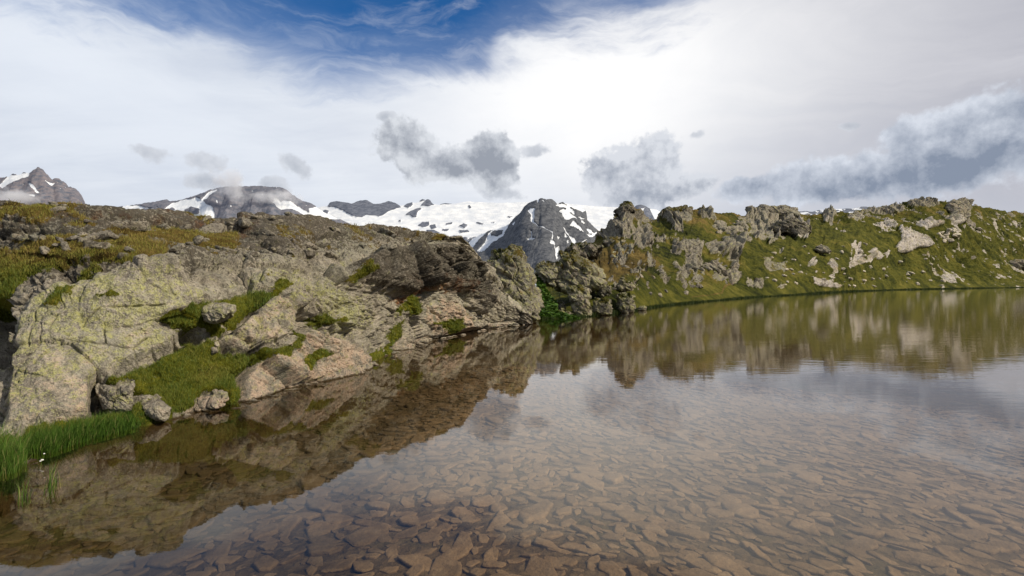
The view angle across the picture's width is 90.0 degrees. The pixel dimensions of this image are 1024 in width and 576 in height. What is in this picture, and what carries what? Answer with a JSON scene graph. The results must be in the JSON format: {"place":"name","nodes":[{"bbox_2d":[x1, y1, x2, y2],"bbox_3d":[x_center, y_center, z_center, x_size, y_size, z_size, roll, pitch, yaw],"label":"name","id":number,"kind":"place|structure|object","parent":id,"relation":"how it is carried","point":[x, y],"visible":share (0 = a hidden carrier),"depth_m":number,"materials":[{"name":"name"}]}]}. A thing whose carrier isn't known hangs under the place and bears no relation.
{"place":"outdoors","nodes":[
{"label":"outdoors","id":0,"kind":"place"},
{"bbox_2d":[0,167,84,205],"bbox_3d":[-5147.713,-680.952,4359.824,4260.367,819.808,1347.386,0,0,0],"label":"mountain","id":1,"kind":"structure","parent":0,"point":[37,185],"depth_m":4388.57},
{"bbox_2d":[119,186,349,224],"bbox_3d":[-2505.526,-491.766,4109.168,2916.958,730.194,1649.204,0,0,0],"label":"mountain","id":2,"kind":"structure","parent":0,"point":[225,202],"depth_m":4084.66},
{"bbox_2d":[0,200,532,517],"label":"rocky knoll","id":3,"kind":"structure","parent":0,"point":[64,356],"depth_m":7.86,"materials":[{"name":"stone"}]},
{"bbox_2d":[12,234,29,240],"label":"rock","id":4,"kind":"object","parent":3,"relation":"on","point":[20,237],"visible":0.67,"depth_m":7.64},
{"bbox_2d":[0,406,173,506],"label":"shore sedge","id":5,"kind":"object","parent":3,"relation":"on","point":[36,445],"visible":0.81,"depth_m":5.15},
{"bbox_2d":[77,234,97,242],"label":"rock","id":6,"kind":"object","parent":3,"relation":"on","point":[92,237],"visible":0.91,"depth_m":7.65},
{"bbox_2d":[91,242,113,248],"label":"rock","id":7,"kind":"object","parent":3,"relation":"on","point":[102,245],"visible":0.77,"depth_m":7.46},
{"bbox_2d":[93,230,118,240],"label":"rock","id":8,"kind":"object","parent":3,"relation":"on","point":[105,234],"visible":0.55,"depth_m":7.80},
{"bbox_2d":[95,379,134,413],"bbox_3d":[-4.816,1.325,6.215,0.392,0.390,0.596,0,0,-37],"label":"rock","id":9,"kind":"object","parent":3,"relation":"on","point":[115,398],"visible":0.91,"depth_m":6.08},
{"bbox_2d":[113,221,148,230],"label":"rock","id":10,"kind":"object","parent":3,"relation":"on","point":[137,225],"visible":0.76,"depth_m":8.62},
{"bbox_2d":[140,398,170,421],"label":"stone","id":11,"kind":"object","parent":3,"relation":"on","point":[154,410],"visible":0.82,"depth_m":6.13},
{"bbox_2d":[169,243,185,252],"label":"rock","id":12,"kind":"object","parent":3,"relation":"on","point":[174,248],"visible":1,"depth_m":8.20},
{"bbox_2d":[193,235,203,244],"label":"rock","id":13,"kind":"object","parent":3,"relation":"on","point":[198,239],"visible":0.98,"depth_m":9.29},
{"bbox_2d":[194,389,228,415],"bbox_3d":[-4.132,1.554,6.857,0.661,0.368,0.470,0,0,0],"label":"rock","id":14,"kind":"object","parent":3,"relation":"on","point":[215,399],"visible":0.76,"depth_m":6.73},
{"bbox_2d":[197,223,226,233],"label":"rock","id":15,"kind":"object","parent":3,"relation":"on","point":[216,227],"visible":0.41,"depth_m":10.24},
{"bbox_2d":[209,336,219,354],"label":"stone","id":16,"kind":"object","parent":3,"relation":"on","point":[215,349],"visible":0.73,"depth_m":7.32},
{"bbox_2d":[201,302,235,324],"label":"boulder","id":17,"kind":"object","parent":3,"relation":"on","point":[216,313],"visible":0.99,"depth_m":7.35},
{"bbox_2d":[214,245,237,252],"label":"rock","id":18,"kind":"object","parent":3,"relation":"on","point":[223,248],"visible":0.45,"depth_m":9.26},
{"bbox_2d":[0,199,465,442],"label":"turf grass","id":19,"kind":"structure","parent":3,"relation":"on","point":[187,379],"depth_m":7.32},
{"bbox_2d":[39,246,49,254],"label":"rock","id":20,"kind":"object","parent":19,"relation":"on","point":[45,250],"visible":0.98,"depth_m":7.35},
{"bbox_2d":[238,217,252,227],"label":"rock","id":21,"kind":"object","parent":3,"relation":"on","point":[243,222],"visible":0.99,"depth_m":10.88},
{"bbox_2d":[243,251,260,257],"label":"rock","id":22,"kind":"object","parent":3,"relation":"on","point":[254,254],"visible":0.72,"depth_m":9.34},
{"bbox_2d":[250,227,276,235],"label":"rock","id":23,"kind":"object","parent":3,"relation":"on","point":[266,231],"visible":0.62,"depth_m":10.78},
{"bbox_2d":[303,248,315,258],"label":"rock","id":24,"kind":"object","parent":3,"relation":"on","point":[310,253],"visible":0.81,"depth_m":10.76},
{"bbox_2d":[303,241,317,250],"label":"rock","id":25,"kind":"object","parent":3,"relation":"on","point":[307,244],"visible":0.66,"depth_m":11.00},
{"bbox_2d":[314,238,328,247],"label":"rock","id":26,"kind":"object","parent":3,"relation":"on","point":[323,243],"visible":0.62,"depth_m":11.78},
{"bbox_2d":[325,250,341,262],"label":"rock","id":27,"kind":"object","parent":3,"relation":"on","point":[330,254],"visible":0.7,"depth_m":11.69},
{"bbox_2d":[375,243,396,252],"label":"rock","id":28,"kind":"object","parent":3,"relation":"on","point":[390,246],"visible":0.62,"depth_m":13.32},
{"bbox_2d":[378,227,394,235],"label":"rock","id":29,"kind":"object","parent":3,"relation":"on","point":[381,230],"visible":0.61,"depth_m":15.65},
{"bbox_2d":[487,244,544,322],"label":"crag","id":30,"kind":"structure","parent":3,"relation":"on","point":[514,271],"depth_m":23.04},
{"bbox_2d":[318,199,617,241],"bbox_3d":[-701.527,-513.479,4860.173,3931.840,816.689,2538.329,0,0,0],"label":"glacier","id":31,"kind":"object","parent":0,"point":[467,221],"visible":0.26,"depth_m":4878.06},
{"bbox_2d":[0,358,1023,575],"bbox_3d":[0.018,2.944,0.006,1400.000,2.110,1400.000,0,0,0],"label":"lake bed","id":32,"kind":"object","parent":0,"point":[1003,404],"visible":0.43,"depth_m":5.00,"materials":[{"name":"stone"}]},
{"bbox_2d":[0,557,12,573],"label":"sunken stone","id":33,"kind":"object","parent":32,"relation":"on","point":[5,565],"visible":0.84,"depth_m":3.67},
{"bbox_2d":[20,553,72,575],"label":"sunken stone","id":34,"kind":"object","parent":32,"relation":"on","point":[52,565],"visible":0.98,"depth_m":3.59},
{"bbox_2d":[152,493,190,499],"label":"sunken stone","id":35,"kind":"object","parent":32,"relation":"on","point":[168,497],"visible":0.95,"depth_m":4.92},
{"bbox_2d":[146,503,198,524],"bbox_3d":[-3.042,1.996,4.567,0.301,0.075,0.495,0,0,21],"label":"sunken stone","id":36,"kind":"object","parent":32,"relation":"on","point":[159,516],"visible":0.99,"depth_m":4.50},
{"bbox_2d":[146,548,209,568],"bbox_3d":[-2.460,1.954,3.744,0.272,0.056,0.365,-6,1,39],"label":"sunken stone","id":37,"kind":"object","parent":32,"relation":"on","point":[165,560],"visible":0.99,"depth_m":3.69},
{"bbox_2d":[173,511,205,528],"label":"sunken stone","id":38,"kind":"object","parent":32,"relation":"on","point":[194,520],"visible":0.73,"depth_m":4.33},
{"bbox_2d":[203,540,231,564],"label":"sunken stone","id":39,"kind":"object","parent":32,"relation":"on","point":[222,548],"visible":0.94,"depth_m":3.77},
{"bbox_2d":[211,533,249,543],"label":"sunken stone","id":40,"kind":"object","parent":32,"relation":"on","point":[234,538],"visible":0.93,"depth_m":3.99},
{"bbox_2d":[249,523,278,541],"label":"sunken stone","id":41,"kind":"object","parent":32,"relation":"on","point":[271,529],"visible":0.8,"depth_m":4.06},
{"bbox_2d":[249,497,278,511],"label":"sunken stone","id":42,"kind":"object","parent":32,"relation":"on","point":[265,504],"visible":0.9,"depth_m":4.72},
{"bbox_2d":[252,555,278,572],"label":"sunken stone","id":43,"kind":"object","parent":32,"relation":"on","point":[265,563],"visible":1,"depth_m":3.58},
{"bbox_2d":[278,515,301,531],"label":"sunken stone","id":44,"kind":"object","parent":32,"relation":"on","point":[290,522],"visible":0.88,"depth_m":4.25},
{"bbox_2d":[299,474,325,490],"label":"sunken stone","id":45,"kind":"object","parent":32,"relation":"on","point":[307,482],"visible":0.84,"depth_m":5.25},
{"bbox_2d":[302,468,332,477],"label":"sunken stone","id":46,"kind":"object","parent":32,"relation":"on","point":[324,471],"visible":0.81,"depth_m":5.59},
{"bbox_2d":[306,498,330,512],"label":"sunken stone","id":47,"kind":"object","parent":32,"relation":"on","point":[320,505],"visible":0.97,"depth_m":4.61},
{"bbox_2d":[306,542,337,556],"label":"sunken stone","id":48,"kind":"object","parent":32,"relation":"on","point":[319,548],"visible":0.95,"depth_m":3.79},
{"bbox_2d":[305,519,339,538],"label":"sunken stone","id":49,"kind":"object","parent":32,"relation":"on","point":[319,528],"visible":0.94,"depth_m":4.15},
{"bbox_2d":[321,557,356,572],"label":"sunken stone","id":50,"kind":"object","parent":32,"relation":"on","point":[343,565],"visible":1,"depth_m":3.57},
{"bbox_2d":[324,513,353,523],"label":"sunken stone","id":51,"kind":"object","parent":32,"relation":"on","point":[339,517],"visible":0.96,"depth_m":4.34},
{"bbox_2d":[352,561,373,572],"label":"sunken stone","id":52,"kind":"object","parent":32,"relation":"on","point":[362,566],"visible":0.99,"depth_m":3.56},
{"bbox_2d":[344,524,388,546],"bbox_3d":[-1.137,1.956,4.055,0.221,0.060,0.368,0,0,33],"label":"sunken stone","id":53,"kind":"object","parent":32,"relation":"on","point":[366,535],"visible":0.94,"depth_m":4.02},
{"bbox_2d":[353,519,391,526],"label":"sunken stone","id":54,"kind":"object","parent":32,"relation":"on","point":[363,522],"visible":0.62,"depth_m":4.25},
{"bbox_2d":[367,455,383,467],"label":"sunken stone","id":55,"kind":"object","parent":32,"relation":"on","point":[375,461],"visible":0.88,"depth_m":5.91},
{"bbox_2d":[366,500,389,510],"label":"sunken stone","id":56,"kind":"object","parent":32,"relation":"on","point":[377,505],"visible":0.97,"depth_m":4.57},
{"bbox_2d":[389,481,422,493],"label":"sunken stone","id":57,"kind":"object","parent":32,"relation":"on","point":[411,486],"visible":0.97,"depth_m":5.08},
{"bbox_2d":[400,496,414,507],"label":"sunken stone","id":58,"kind":"object","parent":32,"relation":"on","point":[407,502],"visible":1,"depth_m":4.68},
{"bbox_2d":[399,513,420,526],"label":"sunken stone","id":59,"kind":"object","parent":32,"relation":"on","point":[406,519],"visible":0.95,"depth_m":4.26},
{"bbox_2d":[397,553,432,571],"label":"sunken stone","id":60,"kind":"object","parent":32,"relation":"on","point":[411,560],"visible":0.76,"depth_m":3.62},
{"bbox_2d":[416,532,442,543],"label":"sunken stone","id":61,"kind":"object","parent":32,"relation":"on","point":[426,537],"visible":1,"depth_m":3.97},
{"bbox_2d":[425,489,448,504],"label":"sunken stone","id":62,"kind":"object","parent":32,"relation":"on","point":[435,497],"visible":0.94,"depth_m":4.79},
{"bbox_2d":[429,555,461,575],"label":"sunken stone","id":63,"kind":"object","parent":32,"relation":"on","point":[443,566],"visible":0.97,"depth_m":3.51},
{"bbox_2d":[441,546,468,560],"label":"sunken stone","id":64,"kind":"object","parent":32,"relation":"on","point":[456,553],"visible":0.81,"depth_m":3.73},
{"bbox_2d":[452,531,472,550],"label":"sunken stone","id":65,"kind":"object","parent":32,"relation":"on","point":[463,538],"visible":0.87,"depth_m":3.92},
{"bbox_2d":[451,506,475,517],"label":"sunken stone","id":66,"kind":"object","parent":32,"relation":"on","point":[456,511],"visible":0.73,"depth_m":4.47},
{"bbox_2d":[485,514,510,531],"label":"sunken stone","id":67,"kind":"object","parent":32,"relation":"on","point":[502,520],"visible":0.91,"depth_m":4.24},
{"bbox_2d":[488,454,512,463],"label":"sunken stone","id":68,"kind":"object","parent":32,"relation":"on","point":[504,458],"visible":0.92,"depth_m":5.88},
{"bbox_2d":[0,366,1023,575],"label":"lake bed stones","id":69,"kind":"object","parent":32,"relation":"on","point":[874,431],"visible":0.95,"depth_m":5.61,"materials":[{"name":"stone"}]},
{"bbox_2d":[506,508,523,518],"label":"sunken stone","id":70,"kind":"object","parent":32,"relation":"on","point":[513,514],"visible":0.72,"depth_m":4.38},
{"bbox_2d":[519,499,553,524],"bbox_3d":[0.216,1.948,4.460,0.244,0.072,0.553,5,3,29],"label":"sunken stone","id":71,"kind":"object","parent":32,"relation":"on","point":[535,512],"visible":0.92,"depth_m":4.40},
{"bbox_2d":[525,556,556,575],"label":"sunken stone","id":72,"kind":"object","parent":32,"relation":"on","point":[537,566],"visible":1,"depth_m":3.48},
{"bbox_2d":[540,531,562,539],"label":"sunken stone","id":73,"kind":"object","parent":32,"relation":"on","point":[550,535],"visible":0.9,"depth_m":4.00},
{"bbox_2d":[568,473,589,482],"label":"sunken stone","id":74,"kind":"object","parent":32,"relation":"on","point":[578,477],"visible":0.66,"depth_m":5.30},
{"bbox_2d":[567,458,594,464],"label":"sunken stone","id":75,"kind":"object","parent":32,"relation":"on","point":[579,461],"visible":0.81,"depth_m":5.87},
{"bbox_2d":[574,466,604,477],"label":"sunken stone","id":76,"kind":"object","parent":32,"relation":"on","point":[590,472],"visible":0.76,"depth_m":5.51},
{"bbox_2d":[598,561,625,575],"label":"sunken stone","id":77,"kind":"object","parent":32,"relation":"on","point":[608,567],"visible":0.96,"depth_m":3.50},
{"bbox_2d":[603,473,623,483],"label":"sunken stone","id":78,"kind":"object","parent":32,"relation":"on","point":[613,478],"visible":0.91,"depth_m":5.28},
{"bbox_2d":[613,510,647,523],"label":"sunken stone","id":79,"kind":"object","parent":32,"relation":"on","point":[628,516],"visible":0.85,"depth_m":4.30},
{"bbox_2d":[627,565,647,575],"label":"sunken stone","id":80,"kind":"object","parent":32,"relation":"on","point":[633,571],"visible":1,"depth_m":3.43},
{"bbox_2d":[633,541,658,556],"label":"sunken stone","id":81,"kind":"object","parent":32,"relation":"on","point":[645,549],"visible":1,"depth_m":3.76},
{"bbox_2d":[630,522,665,534],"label":"sunken stone","id":82,"kind":"object","parent":32,"relation":"on","point":[656,529],"visible":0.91,"depth_m":4.11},
{"bbox_2d":[667,527,709,540],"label":"sunken stone","id":83,"kind":"object","parent":32,"relation":"on","point":[692,534],"visible":0.94,"depth_m":3.99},
{"bbox_2d":[670,568,716,575],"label":"sunken stone","id":84,"kind":"object","parent":32,"relation":"on","point":[693,572],"visible":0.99,"depth_m":3.42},
{"bbox_2d":[676,556,721,574],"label":"sunken stone","id":85,"kind":"object","parent":32,"relation":"on","point":[700,563],"visible":0.89,"depth_m":3.53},
{"bbox_2d":[704,507,733,517],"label":"sunken stone","id":86,"kind":"object","parent":32,"relation":"on","point":[716,512],"visible":0.93,"depth_m":4.40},
{"bbox_2d":[702,554,750,574],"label":"sunken stone","id":87,"kind":"object","parent":32,"relation":"on","point":[723,562],"visible":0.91,"depth_m":3.52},
{"bbox_2d":[713,494,740,504],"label":"sunken stone","id":88,"kind":"object","parent":32,"relation":"on","point":[727,498],"visible":0.56,"depth_m":4.72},
{"bbox_2d":[722,501,759,518],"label":"sunken stone","id":89,"kind":"object","parent":32,"relation":"on","point":[743,510],"visible":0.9,"depth_m":4.47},
{"bbox_2d":[748,564,787,575],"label":"sunken stone","id":90,"kind":"object","parent":32,"relation":"on","point":[756,570],"visible":0.95,"depth_m":3.44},
{"bbox_2d":[749,523,792,538],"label":"sunken stone","id":91,"kind":"object","parent":32,"relation":"on","point":[765,530],"visible":1,"depth_m":4.06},
{"bbox_2d":[788,519,820,536],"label":"sunken stone","id":92,"kind":"object","parent":32,"relation":"on","point":[804,526],"visible":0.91,"depth_m":4.15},
{"bbox_2d":[788,470,822,479],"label":"sunken stone","id":93,"kind":"object","parent":32,"relation":"on","point":[813,474],"visible":0.73,"depth_m":5.54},
{"bbox_2d":[808,558,845,569],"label":"sunken stone","id":94,"kind":"object","parent":32,"relation":"on","point":[824,564],"visible":0.95,"depth_m":3.57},
{"bbox_2d":[843,538,878,550],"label":"sunken stone","id":95,"kind":"object","parent":32,"relation":"on","point":[867,544],"visible":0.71,"depth_m":3.90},
{"bbox_2d":[893,550,948,568],"bbox_3d":[2.924,1.946,3.668,0.179,0.072,0.316,-1,0,-62],"label":"sunken stone","id":96,"kind":"object","parent":32,"relation":"on","point":[916,558],"visible":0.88,"depth_m":3.65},
{"bbox_2d":[942,507,979,524],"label":"sunken stone","id":97,"kind":"object","parent":32,"relation":"on","point":[958,516],"visible":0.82,"depth_m":4.53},
{"bbox_2d":[958,504,1002,519],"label":"sunken stone","id":98,"kind":"object","parent":32,"relation":"on","point":[969,508],"visible":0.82,"depth_m":4.64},
{"bbox_2d":[0,0,1023,284],"label":"sky","id":99,"kind":"structure","parent":0,"point":[729,106],"materials":[{"name":"white"}]},
{"bbox_2d":[468,198,597,271],"bbox_3d":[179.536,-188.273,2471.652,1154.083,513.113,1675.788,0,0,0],"label":"mountain","id":100,"kind":"structure","parent":0,"point":[540,229],"depth_m":2263.77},
{"bbox_2d":[635,205,659,219],"bbox_3d":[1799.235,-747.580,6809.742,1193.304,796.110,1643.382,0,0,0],"label":"mountain","id":101,"kind":"structure","parent":0,"point":[651,213],"depth_m":6909.53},
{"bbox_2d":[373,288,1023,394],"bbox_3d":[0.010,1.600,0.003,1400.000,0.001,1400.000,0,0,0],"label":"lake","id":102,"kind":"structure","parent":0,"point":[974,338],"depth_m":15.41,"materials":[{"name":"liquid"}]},
{"bbox_2d":[20,459,42,472],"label":"stone","id":103,"kind":"object","parent":102,"relation":"in","point":[34,465],"visible":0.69,"depth_m":4.69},
{"bbox_2d":[540,196,1023,318],"bbox_3d":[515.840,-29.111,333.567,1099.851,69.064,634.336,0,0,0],"label":"hill","id":104,"kind":"structure","parent":0,"point":[892,235],"depth_m":131.87,"materials":[{"name":"plant"}]},
{"bbox_2d":[534,260,558,288],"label":"crag","id":105,"kind":"structure","parent":104,"relation":"on","point":[547,272],"depth_m":30.44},
{"bbox_2d":[535,275,579,318],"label":"leafy plants","id":106,"kind":"object","parent":104,"relation":"on","point":[550,308],"visible":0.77,"depth_m":27.26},
{"bbox_2d":[566,284,592,316],"bbox_3d":[3.659,0.735,27.770,1.420,1.904,1.748,0,0,0],"label":"rock","id":107,"kind":"object","parent":104,"relation":"on","point":[579,296],"visible":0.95,"depth_m":27.36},
{"bbox_2d":[553,249,607,294],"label":"crag","id":108,"kind":"structure","parent":104,"relation":"on","point":[574,267],"depth_m":30.60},
{"bbox_2d":[596,284,611,296],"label":"boulder","id":109,"kind":"object","parent":108,"relation":"on","point":[605,290],"visible":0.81,"depth_m":30.76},
{"bbox_2d":[564,241,603,259],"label":"rock","id":110,"kind":"object","parent":104,"relation":"on","point":[590,251],"visible":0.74,"depth_m":50.66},
{"bbox_2d":[592,297,612,315],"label":"rock","id":111,"kind":"object","parent":104,"relation":"on","point":[602,306],"visible":0.94,"depth_m":28.32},
{"bbox_2d":[601,236,633,246],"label":"boulder","id":112,"kind":"object","parent":104,"relation":"on","point":[607,241],"visible":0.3,"depth_m":67.08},
{"bbox_2d":[613,201,635,215],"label":"crag","id":113,"kind":"structure","parent":104,"relation":"on","point":[629,206],"depth_m":93.16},
{"bbox_2d":[615,277,634,291],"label":"rock","id":114,"kind":"object","parent":104,"relation":"on","point":[623,285],"visible":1,"depth_m":34.25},
{"bbox_2d":[616,292,635,312],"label":"rock","id":115,"kind":"object","parent":104,"relation":"on","point":[625,303],"visible":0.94,"depth_m":30.79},
{"bbox_2d":[660,205,692,216],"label":"crag","id":116,"kind":"structure","parent":104,"relation":"on","point":[686,208],"depth_m":111.13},
{"bbox_2d":[756,204,799,218],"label":"rock","id":117,"kind":"object","parent":104,"relation":"on","point":[783,210],"visible":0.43,"depth_m":182.65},
{"bbox_2d":[543,286,1023,318],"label":"sedge fringe","id":118,"kind":"object","parent":104,"relation":"on","point":[680,303],"visible":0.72,"depth_m":71.79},
{"bbox_2d":[768,216,811,237],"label":"crag","id":119,"kind":"structure","parent":104,"relation":"on","point":[792,227],"depth_m":140.13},
{"bbox_2d":[814,245,831,253],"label":"boulder","id":120,"kind":"object","parent":104,"relation":"on","point":[821,249],"visible":0.99,"depth_m":127.25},
{"bbox_2d":[945,199,966,222],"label":"crag","id":121,"kind":"structure","parent":104,"relation":"on","point":[953,205],"depth_m":264.05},
{"bbox_2d":[1009,259,1023,269],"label":"boulder","id":122,"kind":"object","parent":104,"relation":"on","point":[1017,263],"visible":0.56,"depth_m":280.71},
{"bbox_2d":[800,207,867,214],"bbox_3d":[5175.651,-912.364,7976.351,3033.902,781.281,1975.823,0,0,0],"label":"mountain","id":123,"kind":"structure","parent":0,"point":[848,210],"depth_m":8145.77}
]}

